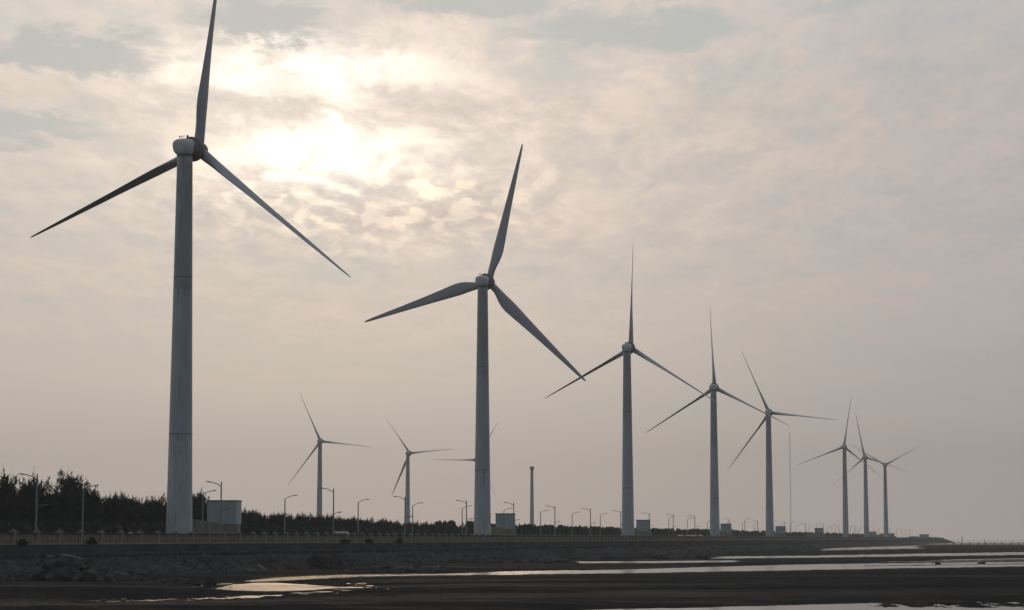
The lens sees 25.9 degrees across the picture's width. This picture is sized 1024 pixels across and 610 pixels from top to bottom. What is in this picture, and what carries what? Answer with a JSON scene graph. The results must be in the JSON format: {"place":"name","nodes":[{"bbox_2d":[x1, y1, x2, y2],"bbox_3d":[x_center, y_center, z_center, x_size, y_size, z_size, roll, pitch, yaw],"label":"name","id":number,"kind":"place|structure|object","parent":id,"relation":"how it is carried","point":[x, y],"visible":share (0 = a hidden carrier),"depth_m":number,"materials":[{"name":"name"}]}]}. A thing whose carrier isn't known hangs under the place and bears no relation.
{"place":"outdoors","nodes":[
{"label":"outdoors","id":0,"kind":"place"},
{"bbox_2d":[192,500,241,533],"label":"transformer house","id":1,"kind":"structure","parent":0,"point":[231,520],"depth_m":382.86,"materials":[{"name":"concrete"}]},
{"bbox_2d":[226,512,230,523],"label":"door","id":2,"kind":"structure","parent":1,"relation":"in","point":[227,513],"depth_m":382.78,"materials":[{"name":"metal"}]},
{"bbox_2d":[0,540,946,580],"bbox_3d":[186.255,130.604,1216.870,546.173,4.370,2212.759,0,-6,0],"label":"embankment","id":3,"kind":"structure","parent":0,"point":[17,563],"depth_m":339.58,"materials":[{"name":"stone"}]},
{"bbox_2d":[18,539,28,544],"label":"shrub","id":4,"kind":"object","parent":3,"relation":"on","point":[22,542],"visible":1,"depth_m":246.37,"materials":[{"name":"green plant"}]},
{"bbox_2d":[28,568,48,580],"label":"boulder","id":5,"kind":"object","parent":3,"relation":"on","point":[39,575],"visible":0.45,"depth_m":227.88,"materials":[{"name":"stone"}]},
{"bbox_2d":[43,567,58,580],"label":"boulder","id":6,"kind":"object","parent":3,"relation":"on","point":[49,576],"visible":0.45,"depth_m":225.85,"materials":[{"name":"stone"}]},
{"bbox_2d":[53,556,67,567],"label":"boulder","id":7,"kind":"object","parent":3,"relation":"on","point":[60,562],"visible":0.68,"depth_m":237.19,"materials":[{"name":"stone"}]},
{"bbox_2d":[54,566,75,581],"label":"boulder","id":8,"kind":"object","parent":3,"relation":"on","point":[63,574],"visible":0.73,"depth_m":223.90,"materials":[{"name":"stone"}]},
{"bbox_2d":[67,556,79,568],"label":"boulder","id":9,"kind":"object","parent":3,"relation":"on","point":[73,562],"visible":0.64,"depth_m":237.71,"materials":[{"name":"stone"}]},
{"bbox_2d":[76,562,87,571],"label":"boulder","id":10,"kind":"object","parent":3,"relation":"on","point":[82,566],"visible":0.69,"depth_m":237.51,"materials":[{"name":"stone"}]},
{"bbox_2d":[82,569,97,581],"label":"boulder","id":11,"kind":"object","parent":3,"relation":"on","point":[89,575],"visible":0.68,"depth_m":223.41,"materials":[{"name":"stone"}]},
{"bbox_2d":[87,537,97,544],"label":"shrub","id":12,"kind":"object","parent":3,"relation":"on","point":[91,540],"visible":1,"depth_m":264.09,"materials":[{"name":"green plant"}]},
{"bbox_2d":[86,562,99,571],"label":"boulder","id":13,"kind":"object","parent":3,"relation":"on","point":[90,565],"visible":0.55,"depth_m":237.77,"materials":[{"name":"stone"}]},
{"bbox_2d":[305,553,317,565],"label":"boulder","id":14,"kind":"object","parent":3,"relation":"on","point":[312,559],"visible":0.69,"depth_m":323.50,"materials":[{"name":"stone"}]},
{"bbox_2d":[315,554,331,568],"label":"boulder","id":15,"kind":"object","parent":3,"relation":"on","point":[323,561],"visible":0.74,"depth_m":322.45,"materials":[{"name":"stone"}]},
{"bbox_2d":[341,539,349,542],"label":"shrub","id":16,"kind":"object","parent":3,"relation":"on","point":[345,541],"visible":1,"depth_m":358.54,"materials":[{"name":"green plant"}]},
{"bbox_2d":[0,543,816,580],"bbox_3d":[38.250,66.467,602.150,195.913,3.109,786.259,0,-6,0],"label":"riprap","id":17,"kind":"object","parent":3,"relation":"on","point":[290,567],"visible":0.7,"depth_m":386.41,"materials":[{"name":"stone"}]},
{"bbox_2d":[0,539,941,553],"bbox_3d":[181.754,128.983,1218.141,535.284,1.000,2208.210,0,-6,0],"label":"parapet wall","id":18,"kind":"structure","parent":3,"relation":"on","point":[55,548],"depth_m":338.81,"materials":[{"name":"concrete"}]},
{"bbox_2d":[0,529,943,544],"bbox_3d":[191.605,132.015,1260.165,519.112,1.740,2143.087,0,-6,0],"label":"balustrade fence","id":19,"kind":"object","parent":18,"relation":"on","point":[38,537],"visible":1,"depth_m":348.10,"materials":[{"name":"concrete"}]},
{"bbox_2d":[491,513,515,536],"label":"transformer house","id":20,"kind":"structure","parent":0,"point":[508,525],"depth_m":581.34,"materials":[{"name":"concrete"}]},
{"bbox_2d":[0,544,1023,609],"bbox_3d":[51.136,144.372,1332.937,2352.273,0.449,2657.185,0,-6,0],"label":"mud flat","id":21,"kind":"structure","parent":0,"point":[971,587],"depth_m":196.47,"materials":[{"name":"soil"}]},
{"bbox_2d":[0,0,1023,541],"label":"sky","id":22,"kind":"structure","parent":0,"point":[839,184],"materials":[{"name":"grey"}]},
{"bbox_2d":[12,542,1023,609],"bbox_3d":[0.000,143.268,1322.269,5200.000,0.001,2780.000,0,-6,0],"label":"water","id":23,"kind":"structure","parent":0,"point":[304,586],"depth_m":307.20,"materials":[{"name":"grey liquid"}]},
{"bbox_2d":[71,570,83,581],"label":"boulder","id":24,"kind":"object","parent":23,"relation":"in","point":[77,576],"visible":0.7,"depth_m":223.37,"materials":[{"name":"stone"}]},
{"bbox_2d":[95,571,106,581],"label":"boulder","id":25,"kind":"object","parent":23,"relation":"in","point":[101,576],"visible":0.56,"depth_m":223.72,"materials":[{"name":"stone"}]},
{"bbox_2d":[203,575,216,586],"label":"boulder","id":26,"kind":"object","parent":23,"relation":"in","point":[210,581],"visible":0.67,"depth_m":207.84,"materials":[{"name":"stone"}]},
{"bbox_2d":[378,565,394,568],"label":"boulder","id":27,"kind":"object","parent":23,"relation":"in","point":[386,567],"visible":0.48,"depth_m":320.74,"materials":[{"name":"stone"}]},
{"bbox_2d":[405,567,414,571],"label":"boulder","id":28,"kind":"object","parent":23,"relation":"in","point":[408,569],"visible":0.71,"depth_m":297.09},
{"bbox_2d":[432,569,446,571],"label":"boulder","id":29,"kind":"object","parent":23,"relation":"in","point":[439,570],"visible":0.65,"depth_m":298.90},
{"bbox_2d":[597,556,609,559],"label":"boulder","id":30,"kind":"object","parent":23,"relation":"in","point":[604,558],"visible":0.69,"depth_m":475.02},
{"bbox_2d":[624,555,636,558],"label":"boulder","id":31,"kind":"object","parent":23,"relation":"in","point":[629,557],"visible":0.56,"depth_m":484.68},
{"bbox_2d":[657,554,670,558],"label":"boulder","id":32,"kind":"object","parent":23,"relation":"in","point":[662,556],"visible":0.66,"depth_m":482.51,"materials":[{"name":"stone"}]},
{"bbox_2d":[693,555,703,558],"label":"boulder","id":33,"kind":"object","parent":23,"relation":"in","point":[698,557],"visible":0.65,"depth_m":488.23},
{"bbox_2d":[945,540,1023,544],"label":"jetty","id":34,"kind":"object","parent":23,"relation":"in","point":[986,540],"visible":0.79,"depth_m":1639.41,"materials":[{"name":"concrete"}]},
{"bbox_2d":[634,520,651,535],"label":"transformer house","id":35,"kind":"structure","parent":0,"point":[642,527],"depth_m":778.78,"materials":[{"name":"concrete"}]},
{"bbox_2d":[720,524,732,535],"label":"transformer house","id":36,"kind":"structure","parent":0,"point":[725,529],"depth_m":977.04,"materials":[{"name":"metal"}]},
{"bbox_2d":[774,526,786,536],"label":"transformer house","id":37,"kind":"structure","parent":0,"point":[780,531],"depth_m":1174.72,"materials":[{"name":"concrete"}]},
{"bbox_2d":[806,528,824,536],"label":"transformer house","id":38,"kind":"structure","parent":0,"point":[819,532],"depth_m":1369.63,"materials":[{"name":"concrete"}]},
{"bbox_2d":[869,532,877,536],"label":"transformer house","id":39,"kind":"structure","parent":0,"point":[872,534],"depth_m":1782.82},
{"bbox_2d":[878,533,895,536],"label":"transformer house","id":40,"kind":"structure","parent":0,"point":[890,535],"depth_m":1940.63,"materials":[{"name":"concrete"}]},
{"bbox_2d":[910,536,955,542],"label":"hill","id":41,"kind":"structure","parent":0,"point":[937,537],"depth_m":2291.05,"materials":[{"name":"grey"}]},
{"bbox_2d":[919,534,928,537],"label":"hut","id":42,"kind":"object","parent":41,"relation":"on","point":[924,535],"visible":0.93,"depth_m":2275.24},
{"label":"ground","id":43,"kind":"structure","parent":0,"visible":0},
{"bbox_2d":[0,465,21,510],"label":"pine tree","id":44,"kind":"object","parent":43,"relation":"on","point":[10,486],"visible":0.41,"depth_m":338.76,"materials":[{"name":"green plant"}]},
{"bbox_2d":[15,489,40,524],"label":"pine tree","id":45,"kind":"object","parent":43,"relation":"on","point":[25,510],"visible":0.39,"depth_m":341.01,"materials":[{"name":"green plant"}]},
{"bbox_2d":[18,473,47,525],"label":"pine tree","id":46,"kind":"object","parent":43,"relation":"on","point":[27,491],"visible":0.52,"depth_m":349.34,"materials":[{"name":"green plant"}]},
{"bbox_2d":[23,488,43,526],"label":"pine tree","id":47,"kind":"object","parent":43,"relation":"on","point":[31,513],"visible":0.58,"depth_m":345.38,"materials":[{"name":"green plant"}]},
{"bbox_2d":[19,476,52,518],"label":"pine tree","id":48,"kind":"object","parent":43,"relation":"on","point":[46,485],"visible":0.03,"depth_m":361.21,"materials":[{"name":"green plant"}]},
{"bbox_2d":[38,489,62,526],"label":"pine tree","id":49,"kind":"object","parent":43,"relation":"on","point":[53,513],"visible":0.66,"depth_m":349.05,"materials":[{"name":"green plant"}]},
{"bbox_2d":[47,490,79,523],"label":"pine tree","id":50,"kind":"object","parent":43,"relation":"on","point":[67,512],"visible":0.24,"depth_m":355.93,"materials":[{"name":"green plant"}]},
{"bbox_2d":[54,482,90,508],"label":"pine tree","id":51,"kind":"object","parent":43,"relation":"on","point":[66,492],"visible":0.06,"depth_m":366.95,"materials":[{"name":"green plant"}]},
{"bbox_2d":[51,469,95,521],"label":"pine tree","id":52,"kind":"object","parent":43,"relation":"on","point":[71,486],"visible":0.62,"depth_m":362.62,"materials":[{"name":"green plant"}]},
{"bbox_2d":[69,491,91,526],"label":"pine tree","id":53,"kind":"object","parent":43,"relation":"on","point":[77,503],"visible":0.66,"depth_m":358.84,"materials":[{"name":"green plant"}]},
{"bbox_2d":[77,480,96,495],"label":"pine tree","id":54,"kind":"object","parent":43,"relation":"on","point":[86,483],"visible":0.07,"depth_m":390.68,"materials":[{"name":"green plant"}]},
{"bbox_2d":[71,487,104,523],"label":"pine tree","id":55,"kind":"object","parent":43,"relation":"on","point":[91,513],"visible":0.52,"depth_m":362.95,"materials":[{"name":"green plant"}]},
{"bbox_2d":[82,485,98,530],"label":"street lamp","id":56,"kind":"object","parent":43,"relation":"on","point":[83,506],"visible":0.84,"depth_m":309.11,"materials":[{"name":"metal"}]},
{"bbox_2d":[90,497,106,523],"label":"pine tree","id":57,"kind":"object","parent":43,"relation":"on","point":[99,519],"visible":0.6,"depth_m":366.66,"materials":[{"name":"green plant"}]},
{"bbox_2d":[101,497,118,525],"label":"pine tree","id":58,"kind":"object","parent":43,"relation":"on","point":[103,498],"visible":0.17,"depth_m":373.79,"materials":[{"name":"green plant"}]},
{"bbox_2d":[101,491,125,532],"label":"pine tree","id":59,"kind":"object","parent":43,"relation":"on","point":[109,506],"visible":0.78,"depth_m":369.94,"materials":[{"name":"green plant"}]},
{"bbox_2d":[116,499,134,525],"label":"pine tree","id":60,"kind":"object","parent":43,"relation":"on","point":[126,513],"visible":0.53,"depth_m":377.64,"materials":[{"name":"green plant"}]},
{"bbox_2d":[119,493,142,522],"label":"pine tree","id":61,"kind":"object","parent":43,"relation":"on","point":[126,498],"visible":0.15,"depth_m":392.04,"materials":[{"name":"green plant"}]},
{"bbox_2d":[128,499,151,523],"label":"pine tree","id":62,"kind":"object","parent":43,"relation":"on","point":[137,512],"visible":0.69,"depth_m":382.12,"materials":[{"name":"green plant"}]},
{"bbox_2d":[139,497,156,523],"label":"pine tree","id":63,"kind":"object","parent":43,"relation":"on","point":[152,518],"visible":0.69,"depth_m":385.36,"materials":[{"name":"green plant"}]},
{"bbox_2d":[143,496,162,524],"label":"pine tree","id":64,"kind":"object","parent":43,"relation":"on","point":[156,507],"visible":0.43,"depth_m":389.01,"materials":[{"name":"green plant"}]},
{"bbox_2d":[140,493,166,506],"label":"pine tree","id":65,"kind":"object","parent":43,"relation":"on","point":[162,498],"visible":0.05,"depth_m":425.92,"materials":[{"name":"green plant"}]},
{"bbox_2d":[155,502,165,523],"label":"pine tree","id":66,"kind":"object","parent":43,"relation":"on","point":[160,512],"visible":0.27,"depth_m":393.75,"materials":[{"name":"green plant"}]},
{"bbox_2d":[159,505,166,523],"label":"pine tree","id":67,"kind":"object","parent":43,"relation":"on","point":[164,513],"visible":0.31,"depth_m":396.91,"materials":[{"name":"green plant"}]},
{"bbox_2d":[30,0,350,533],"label":"wind turbine","id":68,"kind":"object","parent":43,"relation":"on","point":[188,151],"visible":1,"depth_m":358.92,"materials":[{"name":"paint"}]},
{"bbox_2d":[192,503,203,519],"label":"pine tree","id":69,"kind":"object","parent":43,"relation":"on","point":[193,512],"visible":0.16,"depth_m":404.85,"materials":[{"name":"green plant"}]},
{"bbox_2d":[194,501,206,520],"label":"pine tree","id":70,"kind":"object","parent":43,"relation":"on","point":[198,511],"visible":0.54,"depth_m":408.62,"materials":[{"name":"green plant"}]},
{"bbox_2d":[192,487,209,508],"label":"pine tree","id":71,"kind":"object","parent":43,"relation":"on","point":[195,500],"visible":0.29,"depth_m":417.03,"materials":[{"name":"green plant"}]},
{"bbox_2d":[202,490,216,533],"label":"street lamp","id":72,"kind":"object","parent":43,"relation":"on","point":[202,509],"visible":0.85,"depth_m":352.71,"materials":[{"name":"metal"}]},
{"bbox_2d":[241,514,258,528],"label":"pine tree","id":73,"kind":"object","parent":43,"relation":"on","point":[248,520],"visible":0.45,"depth_m":433.47,"materials":[{"name":"green plant"}]},
{"bbox_2d":[248,509,257,517],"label":"pine tree","id":74,"kind":"object","parent":43,"relation":"on","point":[249,513],"visible":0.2,"depth_m":453.58,"materials":[{"name":"green plant"}]},
{"bbox_2d":[0,519,517,543],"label":"undergrowth","id":75,"kind":"object","parent":43,"relation":"on","point":[51,527],"visible":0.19,"depth_m":386.17,"materials":[{"name":"plant"}]},
{"bbox_2d":[252,514,267,532],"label":"pine tree","id":76,"kind":"object","parent":43,"relation":"on","point":[262,522],"visible":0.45,"depth_m":443.82,"materials":[{"name":"green plant"}]},
{"bbox_2d":[267,514,279,525],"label":"pine tree","id":77,"kind":"object","parent":43,"relation":"on","point":[274,521],"visible":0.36,"depth_m":451.45,"materials":[{"name":"green plant"}]},
{"bbox_2d":[276,515,290,525],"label":"pine tree","id":78,"kind":"object","parent":43,"relation":"on","point":[281,522],"visible":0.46,"depth_m":454.47,"materials":[{"name":"green plant"}]},
{"bbox_2d":[284,495,296,532],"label":"street lamp","id":79,"kind":"object","parent":43,"relation":"on","point":[284,511],"visible":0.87,"depth_m":390.61,"materials":[{"name":"metal"}]},
{"bbox_2d":[289,519,298,532],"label":"pine tree","id":80,"kind":"object","parent":43,"relation":"on","point":[294,522],"visible":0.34,"depth_m":463.00,"materials":[{"name":"green plant"}]},
{"bbox_2d":[296,514,304,525],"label":"pine tree","id":81,"kind":"object","parent":43,"relation":"on","point":[303,518],"visible":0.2,"depth_m":483.33,"materials":[{"name":"green plant"}]},
{"bbox_2d":[297,512,311,525],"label":"pine tree","id":82,"kind":"object","parent":43,"relation":"on","point":[307,517],"visible":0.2,"depth_m":487.70,"materials":[{"name":"green plant"}]},
{"bbox_2d":[297,515,314,527],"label":"pine tree","id":83,"kind":"object","parent":43,"relation":"on","point":[304,522],"visible":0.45,"depth_m":467.44,"materials":[{"name":"green plant"}]},
{"bbox_2d":[309,512,325,526],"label":"pine tree","id":84,"kind":"object","parent":43,"relation":"on","point":[316,519],"visible":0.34,"depth_m":491.43,"materials":[{"name":"green plant"}]},
{"bbox_2d":[289,394,367,517],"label":"wind turbine","id":85,"kind":"object","parent":43,"relation":"on","point":[320,441],"visible":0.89,"depth_m":1452.93,"materials":[{"name":"paint"}]},
{"bbox_2d":[329,516,347,527],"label":"pine tree","id":86,"kind":"object","parent":43,"relation":"on","point":[338,524],"visible":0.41,"depth_m":490.19,"materials":[{"name":"green plant"}]},
{"bbox_2d":[346,517,356,525],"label":"pine tree","id":87,"kind":"object","parent":43,"relation":"on","point":[353,521],"visible":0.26,"depth_m":516.20,"materials":[{"name":"green plant"}]},
{"bbox_2d":[357,499,368,534],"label":"street lamp","id":88,"kind":"object","parent":43,"relation":"on","point":[358,518],"visible":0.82,"depth_m":431.80,"materials":[{"name":"metal"}]},
{"bbox_2d":[412,502,422,533],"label":"street lamp","id":89,"kind":"object","parent":43,"relation":"on","point":[412,517],"visible":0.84,"depth_m":468.78,"materials":[{"name":"metal"}]},
{"bbox_2d":[388,421,448,523],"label":"wind turbine","id":90,"kind":"object","parent":43,"relation":"on","point":[408,453],"visible":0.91,"depth_m":1657.53,"materials":[{"name":"paint"}]},
{"bbox_2d":[438,522,449,527],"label":"pine tree","id":91,"kind":"object","parent":43,"relation":"on","point":[440,525],"visible":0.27,"depth_m":596.34,"materials":[{"name":"green plant"}]},
{"bbox_2d":[365,144,585,534],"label":"wind turbine","id":92,"kind":"object","parent":43,"relation":"on","point":[484,283],"visible":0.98,"depth_m":548.63,"materials":[{"name":"paint"}]},
{"bbox_2d":[456,424,496,493],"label":"wind turbine","id":93,"kind":"object","parent":43,"relation":"on","point":[474,458],"visible":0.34,"depth_m":1804.27,"materials":[{"name":"paint"}]},
{"bbox_2d":[530,466,533,524],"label":"turbine tower","id":94,"kind":"structure","parent":43,"relation":"on","point":[531,498],"depth_m":2004.69,"materials":[{"name":"metal"}]},
{"bbox_2d":[544,254,716,535],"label":"wind turbine","id":95,"kind":"object","parent":43,"relation":"on","point":[628,349],"visible":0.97,"depth_m":739.24,"materials":[{"name":"paint"}]},
{"bbox_2d":[435,520,863,538],"bbox_3d":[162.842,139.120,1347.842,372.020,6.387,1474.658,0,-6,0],"label":"wood","id":96,"kind":"object","parent":43,"relation":"on","point":[534,529],"visible":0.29,"depth_m":786.00,"materials":[{"name":"plant"}]},
{"bbox_2d":[647,313,787,535],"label":"wind turbine","id":97,"kind":"object","parent":43,"relation":"on","point":[713,389],"visible":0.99,"depth_m":934.75,"materials":[{"name":"paint"}]},
{"bbox_2d":[729,353,833,535],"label":"wind turbine","id":98,"kind":"object","parent":43,"relation":"on","point":[769,508],"visible":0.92,"depth_m":1121.96,"materials":[{"name":"paint"}]},
{"bbox_2d":[789,449,791,535],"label":"radio mast","id":99,"kind":"object","parent":43,"relation":"on","point":[790,499],"visible":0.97,"depth_m":1245.38,"materials":[{"name":"metal"}]},
{"bbox_2d":[800,401,882,536],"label":"wind turbine","id":100,"kind":"object","parent":43,"relation":"on","point":[845,507],"visible":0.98,"depth_m":1540.34,"materials":[{"name":"paint"}]},
{"bbox_2d":[834,413,907,536],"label":"wind turbine","id":101,"kind":"object","parent":43,"relation":"on","point":[866,513],"visible":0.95,"depth_m":1733.47,"materials":[{"name":"paint"}]},
{"bbox_2d":[851,444,919,536],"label":"wind turbine","id":102,"kind":"object","parent":43,"relation":"on","point":[886,533],"visible":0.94,"depth_m":1920.74,"materials":[{"name":"paint"}]},
{"label":"road","id":103,"kind":"structure","parent":0,"visible":0},
{"bbox_2d":[19,473,47,529],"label":"street lamp","id":104,"kind":"object","parent":103,"relation":"on","point":[36,478],"visible":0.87,"depth_m":260.08,"materials":[{"name":"metal"}]},
{"bbox_2d":[206,481,230,532],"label":"street lamp","id":105,"kind":"object","parent":103,"relation":"on","point":[221,510],"visible":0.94,"depth_m":317.79,"materials":[{"name":"metal"}]},
{"bbox_2d":[321,488,340,534],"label":"street lamp","id":106,"kind":"object","parent":103,"relation":"on","point":[333,509],"visible":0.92,"depth_m":367.62,"materials":[{"name":"metal"}]},
{"bbox_2d":[393,496,412,533],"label":"street lamp","id":107,"kind":"object","parent":103,"relation":"on","point":[405,517],"visible":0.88,"depth_m":408.33,"materials":[{"name":"metal"}]},
{"bbox_2d":[456,500,472,533],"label":"street lamp","id":108,"kind":"object","parent":103,"relation":"on","point":[466,514],"visible":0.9,"depth_m":451.24,"materials":[{"name":"metal"}]},
{"bbox_2d":[504,502,519,535],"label":"street lamp","id":109,"kind":"object","parent":103,"relation":"on","point":[513,517],"visible":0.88,"depth_m":490.99,"materials":[{"name":"metal"}]},
{"bbox_2d":[550,506,560,533],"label":"street lamp","id":110,"kind":"object","parent":103,"relation":"on","point":[554,519],"visible":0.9,"depth_m":531.77,"materials":[{"name":"metal"}]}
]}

